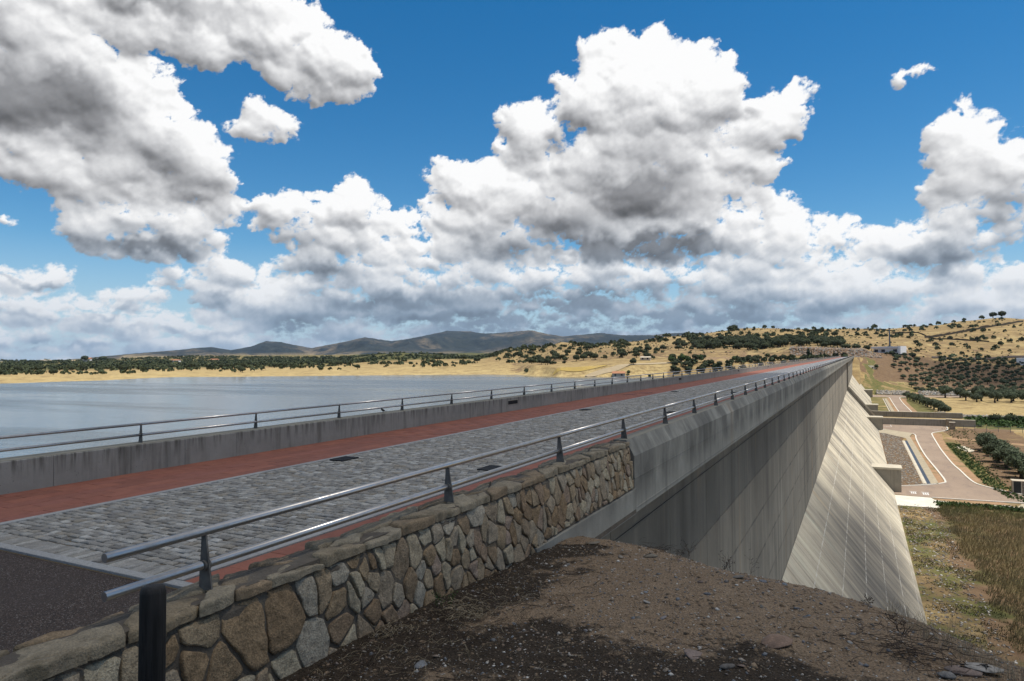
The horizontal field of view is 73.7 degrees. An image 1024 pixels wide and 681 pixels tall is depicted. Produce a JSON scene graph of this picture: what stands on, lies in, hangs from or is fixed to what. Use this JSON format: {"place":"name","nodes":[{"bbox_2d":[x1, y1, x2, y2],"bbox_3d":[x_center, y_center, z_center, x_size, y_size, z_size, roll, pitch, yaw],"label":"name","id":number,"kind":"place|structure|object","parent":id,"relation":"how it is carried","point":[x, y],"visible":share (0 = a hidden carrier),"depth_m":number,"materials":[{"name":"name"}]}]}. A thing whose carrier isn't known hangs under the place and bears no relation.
{"place":"outdoors","nodes":[
{"label":"outdoors","id":0,"kind":"place"},
{"bbox_2d":[0,551,175,653],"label":"asphalt","id":1,"kind":"structure","parent":0,"point":[38,597],"depth_m":6.32,"materials":[{"name":"asphalt"}]},
{"bbox_2d":[0,375,671,457],"bbox_3d":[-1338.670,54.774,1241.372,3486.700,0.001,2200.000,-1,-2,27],"label":"water","id":2,"kind":"structure","parent":0,"point":[35,407],"depth_m":253.18,"materials":[{"name":"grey liquid"}]},
{"bbox_2d":[71,330,695,360],"bbox_3d":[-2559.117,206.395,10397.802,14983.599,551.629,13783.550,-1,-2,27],"label":"mountains","id":3,"kind":"structure","parent":0,"point":[446,342],"depth_m":6666.88,"materials":[{"name":"stone"}]},
{"bbox_2d":[0,357,840,582],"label":"pavement","id":4,"kind":"structure","parent":0,"point":[23,504],"depth_m":13.66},
{"bbox_2d":[0,357,845,589],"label":"road","id":5,"kind":"structure","parent":0,"point":[92,534],"depth_m":10.94,"materials":[{"name":"stone"}]},
{"bbox_2d":[330,456,358,461],"bbox_3d":[-3.608,2.547,14.692,0.360,0.036,0.520,-1,-2,27],"label":"drain grate","id":6,"kind":"object","parent":5,"relation":"on","point":[344,458],"visible":1,"depth_m":14.64,"materials":[{"name":"metal"}]},
{"bbox_2d":[0,362,830,588],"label":"kerb","id":7,"kind":"structure","parent":5,"relation":"on","point":[179,582],"depth_m":8.96,"materials":[{"name":"grey"}]},
{"bbox_2d":[477,465,501,470],"bbox_3d":[-0.398,2.489,13.284,0.360,0.036,0.520,-1,-2,27],"label":"drain grate","id":8,"kind":"object","parent":5,"relation":"on","point":[488,467],"visible":0.68,"depth_m":13.29,"materials":[{"name":"metal"}]},
{"bbox_2d":[0,0,1023,359],"bbox_3d":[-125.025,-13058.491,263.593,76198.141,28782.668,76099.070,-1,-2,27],"label":"sky","id":9,"kind":"structure","parent":0,"point":[190,174],"depth_m":34125.59,"materials":[{"name":"blue"}]},
{"bbox_2d":[0,318,1023,667],"bbox_3d":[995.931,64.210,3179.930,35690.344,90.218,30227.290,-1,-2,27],"label":"terrain","id":10,"kind":"structure","parent":0,"point":[886,374],"depth_m":514.31,"materials":[{"name":"soil"}]},
{"bbox_2d":[13,365,22,370],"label":"holm oak","id":11,"kind":"object","parent":10,"relation":"on","point":[18,367],"visible":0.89,"depth_m":765.38,"materials":[{"name":"green plant"}]},
{"bbox_2d":[34,364,43,369],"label":"holm oak","id":12,"kind":"object","parent":10,"relation":"on","point":[39,366],"visible":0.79,"depth_m":781.80,"materials":[{"name":"green plant"}]},
{"bbox_2d":[187,361,198,366],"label":"holm oak","id":13,"kind":"object","parent":10,"relation":"on","point":[193,363],"visible":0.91,"depth_m":902.11,"materials":[{"name":"green plant"}]},
{"bbox_2d":[0,343,547,374],"bbox_3d":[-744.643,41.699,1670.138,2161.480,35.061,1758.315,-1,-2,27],"label":"shore woodland","id":14,"kind":"object","parent":10,"relation":"on","point":[251,362],"visible":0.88,"depth_m":1164.01,"materials":[{"name":"plant"}]},
{"bbox_2d":[552,365,605,375],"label":"sandy shore","id":15,"kind":"structure","parent":10,"relation":"on","point":[584,368],"depth_m":509.20,"materials":[{"name":"sand"}]},
{"bbox_2d":[612,371,625,376],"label":"pavilion","id":16,"kind":"structure","parent":10,"relation":"on","point":[618,373],"depth_m":490.57,"materials":[{"name":"ceramic"}]},
{"bbox_2d":[640,356,650,360],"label":"cottage","id":17,"kind":"structure","parent":10,"relation":"on","point":[645,358],"depth_m":547.74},
{"bbox_2d":[706,340,713,349],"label":"holm oak","id":18,"kind":"object","parent":10,"relation":"on","point":[709,344],"visible":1,"depth_m":649.23,"materials":[{"name":"green plant"}]},
{"bbox_2d":[425,315,1023,371],"bbox_3d":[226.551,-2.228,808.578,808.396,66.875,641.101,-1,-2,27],"label":"oaks","id":19,"kind":"object","parent":10,"relation":"on","point":[688,335],"visible":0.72,"depth_m":762.65,"materials":[{"name":"green plant"}]},
{"bbox_2d":[534,356,927,624],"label":"dam","id":20,"kind":"structure","parent":10,"relation":"on","point":[784,481],"depth_m":40.94,"materials":[{"name":"grey"}]},
{"bbox_2d":[0,356,840,494],"bbox_3d":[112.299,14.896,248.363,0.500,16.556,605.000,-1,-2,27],"label":"parapet wall","id":21,"kind":"structure","parent":20,"relation":"on","point":[32,471],"depth_m":15.68,"materials":[{"name":"concrete"}]},
{"bbox_2d":[0,356,837,451],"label":"railing","id":22,"kind":"object","parent":21,"relation":"on","point":[255,422],"visible":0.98,"depth_m":16.39,"materials":[{"name":"metal"}]},
{"bbox_2d":[508,399,517,404],"bbox_3d":[0.031,2.489,27.543,0.024,0.190,0.920,-1,-2,27],"label":"wall slot","id":23,"kind":"object","parent":21,"relation":"attached to","point":[512,402],"depth_m":27.52,"materials":[{"name":"concrete"}]},
{"bbox_2d":[101,355,853,601],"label":"railing","id":24,"kind":"object","parent":20,"relation":"on","point":[205,564],"visible":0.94,"depth_m":5.41,"materials":[{"name":"metal"}]},
{"bbox_2d":[512,319,1023,377],"bbox_3d":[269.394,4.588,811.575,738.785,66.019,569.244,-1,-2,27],"label":"hill scrub","id":25,"kind":"object","parent":10,"relation":"on","point":[817,345],"visible":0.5,"depth_m":728.70,"materials":[{"name":"plant"}]},
{"bbox_2d":[777,338,786,346],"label":"holm oak","id":26,"kind":"object","parent":10,"relation":"on","point":[780,340],"visible":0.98,"depth_m":599.90,"materials":[{"name":"green plant"}]},
{"bbox_2d":[796,337,805,345],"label":"holm oak","id":27,"kind":"object","parent":10,"relation":"on","point":[802,340],"visible":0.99,"depth_m":594.91,"materials":[{"name":"green plant"}]},
{"bbox_2d":[789,346,881,357],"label":"cutting rocks","id":28,"kind":"object","parent":10,"relation":"on","point":[856,352],"visible":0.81,"depth_m":555.31,"materials":[{"name":"stone"}]},
{"bbox_2d":[832,339,843,347],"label":"holm oak","id":29,"kind":"object","parent":10,"relation":"on","point":[838,342],"visible":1,"depth_m":586.72,"materials":[{"name":"green plant"}]},
{"bbox_2d":[863,389,872,396],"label":"gallery block","id":30,"kind":"structure","parent":10,"relation":"on","point":[869,392],"depth_m":412.44,"materials":[{"name":"concrete"}]},
{"bbox_2d":[866,404,877,410],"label":"gallery block","id":31,"kind":"structure","parent":10,"relation":"on","point":[872,407],"depth_m":292.17,"materials":[{"name":"concrete"}]},
{"bbox_2d":[866,416,882,429],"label":"gallery block","id":32,"kind":"structure","parent":10,"relation":"on","point":[877,422],"depth_m":234.18,"materials":[{"name":"concrete"}]},
{"bbox_2d":[871,463,901,491],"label":"gallery block","id":33,"kind":"structure","parent":10,"relation":"on","point":[890,474],"depth_m":130.06,"materials":[{"name":"concrete"}]},
{"bbox_2d":[871,346,905,354],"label":"house","id":34,"kind":"structure","parent":10,"relation":"on","point":[899,350],"depth_m":562.43,"materials":[{"name":"paint"}]},
{"bbox_2d":[883,398,893,410],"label":"channel","id":35,"kind":"object","parent":10,"relation":"on","point":[889,406],"visible":0.64,"depth_m":345.40,"materials":[{"name":"concrete"}]},
{"bbox_2d":[880,433,923,485],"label":"yard gravel","id":36,"kind":"structure","parent":10,"relation":"on","point":[896,452],"depth_m":174.15,"materials":[{"name":"gravel"}]},
{"bbox_2d":[848,387,962,418],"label":"training wall","id":37,"kind":"structure","parent":10,"relation":"on","point":[918,414],"depth_m":281.03,"materials":[{"name":"concrete"}]},
{"bbox_2d":[879,429,937,483],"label":"channel","id":38,"kind":"object","parent":10,"relation":"on","point":[925,473],"visible":1,"depth_m":170.67,"materials":[{"name":"concrete"}]},
{"bbox_2d":[900,398,916,411],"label":"verge","id":39,"kind":"structure","parent":10,"relation":"on","point":[904,401],"depth_m":351.82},
{"bbox_2d":[895,495,939,507],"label":"apron","id":40,"kind":"object","parent":10,"relation":"on","point":[915,501],"visible":0.83,"depth_m":121.03,"materials":[{"name":"concrete"}]},
{"bbox_2d":[914,394,924,403],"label":"olive tree","id":41,"kind":"object","parent":10,"relation":"on","point":[917,396],"visible":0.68,"depth_m":357.51,"materials":[{"name":"green plant"}]},
{"bbox_2d":[876,390,970,395],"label":"riprap bank","id":42,"kind":"structure","parent":10,"relation":"on","point":[900,392],"depth_m":431.53,"materials":[{"name":"stone"}]},
{"bbox_2d":[910,434,943,482],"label":"verge","id":43,"kind":"structure","parent":10,"relation":"on","point":[938,477],"depth_m":160.00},
{"bbox_2d":[883,417,975,426],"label":"training wall","id":44,"kind":"structure","parent":10,"relation":"on","point":[922,422],"depth_m":248.31,"materials":[{"name":"concrete"}]},
{"bbox_2d":[927,398,938,409],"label":"olive tree","id":45,"kind":"object","parent":10,"relation":"on","point":[931,400],"visible":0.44,"depth_m":318.94,"materials":[{"name":"green plant"}]},
{"bbox_2d":[934,400,944,407],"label":"olive tree","id":46,"kind":"object","parent":10,"relation":"on","point":[937,404],"visible":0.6,"depth_m":304.67,"materials":[{"name":"green plant"}]},
{"bbox_2d":[893,331,988,341],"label":"field wall","id":47,"kind":"structure","parent":10,"relation":"on","point":[948,338],"depth_m":728.00,"materials":[{"name":"stone"}]},
{"bbox_2d":[938,404,951,411],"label":"olive tree","id":48,"kind":"object","parent":10,"relation":"on","point":[945,407],"visible":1,"depth_m":293.61,"materials":[{"name":"green plant"}]},
{"bbox_2d":[938,385,952,397],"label":"olive tree","id":49,"kind":"object","parent":10,"relation":"on","point":[944,390],"visible":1,"depth_m":401.72,"materials":[{"name":"green plant"}]},
{"bbox_2d":[949,422,955,429],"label":"stone pier","id":50,"kind":"structure","parent":10,"relation":"on","point":[951,425],"depth_m":234.93,"materials":[{"name":"stone"}]},
{"bbox_2d":[899,504,1017,663],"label":"toe rubble","id":51,"kind":"object","parent":10,"relation":"on","point":[953,582],"visible":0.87,"depth_m":78.51,"materials":[{"name":"stone"}]},
{"bbox_2d":[953,387,965,397],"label":"olive tree","id":52,"kind":"object","parent":10,"relation":"on","point":[958,390],"visible":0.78,"depth_m":401.67,"materials":[{"name":"green plant"}]},
{"bbox_2d":[960,390,972,400],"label":"olive tree","id":53,"kind":"object","parent":10,"relation":"on","point":[965,394],"visible":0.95,"depth_m":376.40,"materials":[{"name":"green plant"}]},
{"bbox_2d":[933,433,1010,491],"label":"verge","id":54,"kind":"structure","parent":10,"relation":"on","point":[953,457],"depth_m":167.18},
{"bbox_2d":[925,320,1022,337],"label":"field wall","id":55,"kind":"structure","parent":10,"relation":"on","point":[966,330],"depth_m":801.89,"materials":[{"name":"stone"}]},
{"bbox_2d":[969,393,983,401],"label":"olive tree","id":56,"kind":"object","parent":10,"relation":"on","point":[976,396],"visible":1,"depth_m":364.46,"materials":[{"name":"green plant"}]},
{"bbox_2d":[936,499,1017,504],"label":"verge","id":57,"kind":"structure","parent":10,"relation":"on","point":[984,502],"depth_m":120.04,"materials":[{"name":"soil"}]},
{"bbox_2d":[970,385,984,393],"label":"olive tree","id":58,"kind":"object","parent":10,"relation":"on","point":[974,388],"visible":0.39,"depth_m":397.06,"materials":[{"name":"green plant"}]},
{"bbox_2d":[933,428,1023,511],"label":"verge weeds","id":59,"kind":"object","parent":10,"relation":"on","point":[957,451],"visible":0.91,"depth_m":141.78,"materials":[{"name":"green plant"}]},
{"bbox_2d":[974,388,988,400],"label":"olive tree","id":60,"kind":"object","parent":10,"relation":"on","point":[983,392],"visible":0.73,"depth_m":371.42,"materials":[{"name":"green plant"}]},
{"bbox_2d":[948,353,1022,359],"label":"olive grove","id":61,"kind":"object","parent":10,"relation":"on","point":[970,357],"visible":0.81,"depth_m":601.12,"materials":[{"name":"green plant"}]},
{"bbox_2d":[976,433,997,446],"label":"olive tree","id":62,"kind":"object","parent":10,"relation":"on","point":[986,438],"visible":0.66,"depth_m":180.47,"materials":[{"name":"green plant"}]},
{"bbox_2d":[975,432,998,441],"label":"olive tree","id":63,"kind":"object","parent":10,"relation":"on","point":[980,435],"visible":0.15,"depth_m":185.18,"materials":[{"name":"green plant"}]},
{"bbox_2d":[963,414,1022,416],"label":"stream rocks","id":64,"kind":"object","parent":10,"relation":"on","point":[965,415],"visible":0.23,"depth_m":282.64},
{"bbox_2d":[963,425,1022,432],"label":"wire fence","id":65,"kind":"object","parent":10,"relation":"on","point":[995,430],"visible":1,"depth_m":226.58,"materials":[{"name":"metal"}]},
{"bbox_2d":[964,415,1023,427],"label":"stream reeds","id":66,"kind":"object","parent":10,"relation":"on","point":[981,420],"visible":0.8,"depth_m":250.32,"materials":[{"name":"green plant"}]},
{"bbox_2d":[986,390,1002,402],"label":"olive tree","id":67,"kind":"object","parent":10,"relation":"on","point":[995,394],"visible":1,"depth_m":358.85,"materials":[{"name":"green plant"}]},
{"bbox_2d":[987,413,1002,420],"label":"bush","id":68,"kind":"object","parent":10,"relation":"on","point":[994,416],"visible":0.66,"depth_m":260.89,"materials":[{"name":"green plant"}]},
{"bbox_2d":[980,438,1011,461],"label":"olive tree","id":69,"kind":"object","parent":10,"relation":"on","point":[988,447],"visible":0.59,"depth_m":163.92,"materials":[{"name":"green plant"}]},
{"bbox_2d":[989,445,1020,468],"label":"olive tree","id":70,"kind":"object","parent":10,"relation":"on","point":[1002,452],"visible":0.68,"depth_m":155.05,"materials":[{"name":"green plant"}]},
{"bbox_2d":[994,443,1020,451],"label":"olive tree","id":71,"kind":"object","parent":10,"relation":"on","point":[1014,447],"visible":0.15,"depth_m":158.64,"materials":[{"name":"green plant"}]},
{"bbox_2d":[1003,391,1019,402],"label":"olive tree","id":72,"kind":"object","parent":10,"relation":"on","point":[1010,395],"visible":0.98,"depth_m":358.92,"materials":[{"name":"green plant"}]},
{"bbox_2d":[1003,413,1019,420],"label":"bush","id":73,"kind":"object","parent":10,"relation":"on","point":[1010,416],"visible":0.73,"depth_m":255.38,"materials":[{"name":"green plant"}]},
{"bbox_2d":[1003,451,1023,478],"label":"olive tree","id":74,"kind":"object","parent":10,"relation":"on","point":[1015,461],"visible":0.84,"depth_m":142.46,"materials":[{"name":"green plant"}]},
{"bbox_2d":[1006,388,1021,400],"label":"olive tree","id":75,"kind":"object","parent":10,"relation":"on","point":[1016,391],"visible":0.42,"depth_m":367.76,"materials":[{"name":"green plant"}]},
{"bbox_2d":[1010,479,1023,493],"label":"sign wall","id":76,"kind":"structure","parent":10,"relation":"on","point":[1017,485],"depth_m":127.18,"materials":[{"name":"concrete"}]},
{"bbox_2d":[1019,462,1023,474],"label":"olive tree","id":77,"kind":"object","parent":10,"relation":"on","point":[1021,468],"visible":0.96,"depth_m":137.81,"materials":[{"name":"green plant"}]},
{"bbox_2d":[585,361,683,376],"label":"track","id":78,"kind":"structure","parent":0,"point":[608,369],"depth_m":504.09,"materials":[{"name":"soil"}]},
{"bbox_2d":[276,536,1023,680],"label":"ground","id":79,"kind":"structure","parent":0,"point":[552,629],"depth_m":5.00,"materials":[{"name":"soil"}]},
{"bbox_2d":[138,583,165,680],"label":"metal post","id":80,"kind":"object","parent":79,"relation":"on","point":[152,638],"visible":1,"depth_m":3.17,"materials":[{"name":"black metal"}]},
{"bbox_2d":[0,440,635,680],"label":"stone wall","id":81,"kind":"structure","parent":79,"relation":"on","point":[271,619],"depth_m":5.20,"materials":[{"name":"stone"}]},
{"bbox_2d":[364,613,409,641],"bbox_3d":[-0.961,2.217,5.349,0.439,0.152,0.315,0,-2,-30],"label":"straw tangle","id":82,"kind":"object","parent":79,"relation":"on","point":[379,633],"visible":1,"depth_m":5.30,"materials":[{"name":"plant"}]},
{"bbox_2d":[414,660,427,668],"bbox_3d":[-0.613,2.177,4.581,0.095,0.021,0.091,-2,4,-14],"label":"loose stone","id":83,"kind":"object","parent":79,"relation":"on","point":[418,664],"visible":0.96,"depth_m":4.58,"materials":[{"name":"stone"}]},
{"bbox_2d":[431,590,445,606],"bbox_3d":[-0.654,2.276,6.018,0.123,0.165,0.108,-1,-2,27],"label":"green weed","id":84,"kind":"object","parent":79,"relation":"on","point":[437,598],"visible":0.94,"depth_m":6.01,"materials":[{"name":"plant"}]},
{"bbox_2d":[432,593,512,625],"bbox_3d":[-0.374,2.228,5.747,0.637,0.128,0.687,1,-2,-35],"label":"straw tangle","id":85,"kind":"object","parent":79,"relation":"on","point":[471,613],"visible":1,"depth_m":5.72,"materials":[{"name":"plant"}]},
{"bbox_2d":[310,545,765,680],"bbox_3d":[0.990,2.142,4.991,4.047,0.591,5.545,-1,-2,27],"label":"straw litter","id":86,"kind":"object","parent":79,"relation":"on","point":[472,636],"visible":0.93,"depth_m":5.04,"materials":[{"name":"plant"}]},
{"bbox_2d":[643,553,657,557],"bbox_3d":[1.537,2.394,7.587,0.169,0.062,0.123,-1,-1,6],"label":"loose stone","id":87,"kind":"object","parent":79,"relation":"on","point":[649,555],"visible":0.92,"depth_m":7.55,"materials":[{"name":"stone"}]},
{"bbox_2d":[290,544,1019,680],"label":"twig litter","id":88,"kind":"object","parent":79,"relation":"on","point":[415,635],"visible":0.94,"depth_m":4.99,"materials":[{"name":"wood"}]},
{"bbox_2d":[637,537,685,553],"bbox_3d":[1.800,2.530,8.332,0.622,0.102,0.526,-1,-2,27],"label":"brush tangle","id":89,"kind":"object","parent":79,"relation":"on","point":[663,549],"visible":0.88,"depth_m":8.36,"materials":[{"name":"plant"}]},
{"bbox_2d":[302,536,1022,680],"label":"clods","id":90,"kind":"object","parent":79,"relation":"on","point":[752,665],"visible":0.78,"depth_m":4.98,"materials":[{"name":"soil"}]},
{"bbox_2d":[684,649,701,659],"bbox_3d":[1.192,2.032,4.408,0.140,0.030,0.168,0,-1,-13],"label":"loose stone","id":91,"kind":"object","parent":79,"relation":"on","point":[690,653],"visible":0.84,"depth_m":4.41,"materials":[{"name":"stone"}]},
{"bbox_2d":[719,663,734,668],"bbox_3d":[1.315,1.986,4.170,0.108,0.031,0.052,0,-1,-11],"label":"loose stone","id":92,"kind":"object","parent":79,"relation":"on","point":[727,665],"visible":1,"depth_m":4.15,"materials":[{"name":"stone"}]},
{"bbox_2d":[720,551,734,569],"bbox_3d":[2.244,2.309,7.163,0.130,0.236,0.213,0,-1,-7],"label":"dead weed","id":93,"kind":"object","parent":79,"relation":"on","point":[724,568],"visible":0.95,"depth_m":7.13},
{"bbox_2d":[761,634,792,648],"bbox_3d":[1.748,1.987,4.511,0.185,0.050,0.191,1,-2,-43],"label":"loose stone","id":94,"kind":"object","parent":79,"relation":"on","point":[775,641],"visible":1,"depth_m":4.50,"materials":[{"name":"stone"}]},
{"bbox_2d":[884,613,905,632],"bbox_3d":[2.731,2.012,4.857,0.152,0.131,0.088,-2,-2,44],"label":"dead weed","id":95,"kind":"object","parent":79,"relation":"on","point":[892,617],"visible":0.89,"depth_m":4.85,"materials":[{"name":"plant"}]},
{"bbox_2d":[825,609,1008,674],"bbox_3d":[2.508,1.882,4.349,0.924,0.174,1.022,1,-2,-38],"label":"brush tangle","id":96,"kind":"object","parent":79,"relation":"on","point":[890,645],"visible":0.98,"depth_m":4.30,"materials":[{"name":"plant"}]},
{"bbox_2d":[936,671,956,678],"bbox_3d":[2.497,1.915,3.915,0.111,0.048,0.104,0,-1,-11],"label":"loose stone","id":97,"kind":"object","parent":79,"relation":"on","point":[948,674],"visible":1,"depth_m":3.89,"materials":[{"name":"stone"}]},
{"bbox_2d":[875,593,1023,680],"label":"brow grass","id":98,"kind":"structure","parent":79,"relation":"on","point":[946,643],"depth_m":4.54,"materials":[{"name":"plant"}]},
{"bbox_2d":[942,602,963,645],"bbox_3d":[3.012,1.934,4.689,0.169,0.327,0.130,-1,-2,27],"label":"grass tuft","id":99,"kind":"object","parent":79,"relation":"on","point":[952,624],"visible":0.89,"depth_m":4.68,"materials":[{"name":"plant"}]},
{"bbox_2d":[944,665,982,676],"bbox_3d":[2.641,1.925,3.993,0.197,0.054,0.104,-1,-1,25],"label":"loose stone","id":100,"kind":"object","parent":79,"relation":"on","point":[971,672],"visible":0.97,"depth_m":3.97,"materials":[{"name":"stone"}]},
{"bbox_2d":[944,614,993,652],"bbox_3d":[3.036,1.938,4.545,0.350,0.286,0.162,-1,-2,36],"label":"grass tuft","id":101,"kind":"object","parent":79,"relation":"on","point":[965,636],"visible":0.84,"depth_m":4.52,"materials":[{"name":"plant"}]},
{"bbox_2d":[964,662,1003,672],"bbox_3d":[2.816,1.950,4.080,0.255,0.054,0.156,0,-1,-15],"label":"loose stone","id":102,"kind":"object","parent":79,"relation":"on","point":[987,668],"visible":0.89,"depth_m":4.04,"materials":[{"name":"stone"}]},
{"bbox_2d":[973,629,1004,666],"bbox_3d":[3.051,1.946,4.329,0.235,0.208,0.169,0,-2,-34],"label":"grass tuft","id":103,"kind":"object","parent":79,"relation":"on","point":[992,651],"visible":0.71,"depth_m":4.28,"materials":[{"name":"plant"}]},
{"bbox_2d":[873,395,961,411],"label":"access road","id":104,"kind":"structure","parent":0,"point":[898,403],"depth_m":382.17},
{"bbox_2d":[883,424,1023,503],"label":"access road","id":105,"kind":"structure","parent":0,"point":[957,484],"depth_m":137.49,"materials":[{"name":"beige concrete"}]},
{"bbox_2d":[899,507,1018,652],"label":"grass","id":106,"kind":"structure","parent":0,"point":[950,569],"depth_m":81.99,"materials":[{"name":"plant"}]},
{"bbox_2d":[932,355,1023,359],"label":"hill road","id":107,"kind":"structure","parent":0,"point":[988,357],"depth_m":600.07,"materials":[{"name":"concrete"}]},
{"bbox_2d":[937,503,1023,652],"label":"dry grass field","id":108,"kind":"structure","parent":0,"point":[1017,543],"depth_m":90.66,"materials":[{"name":"plant"}]},
{"bbox_2d":[944,437,1023,445],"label":"track","id":109,"kind":"structure","parent":0,"point":[975,440],"depth_m":207.37,"materials":[{"name":"soil"}]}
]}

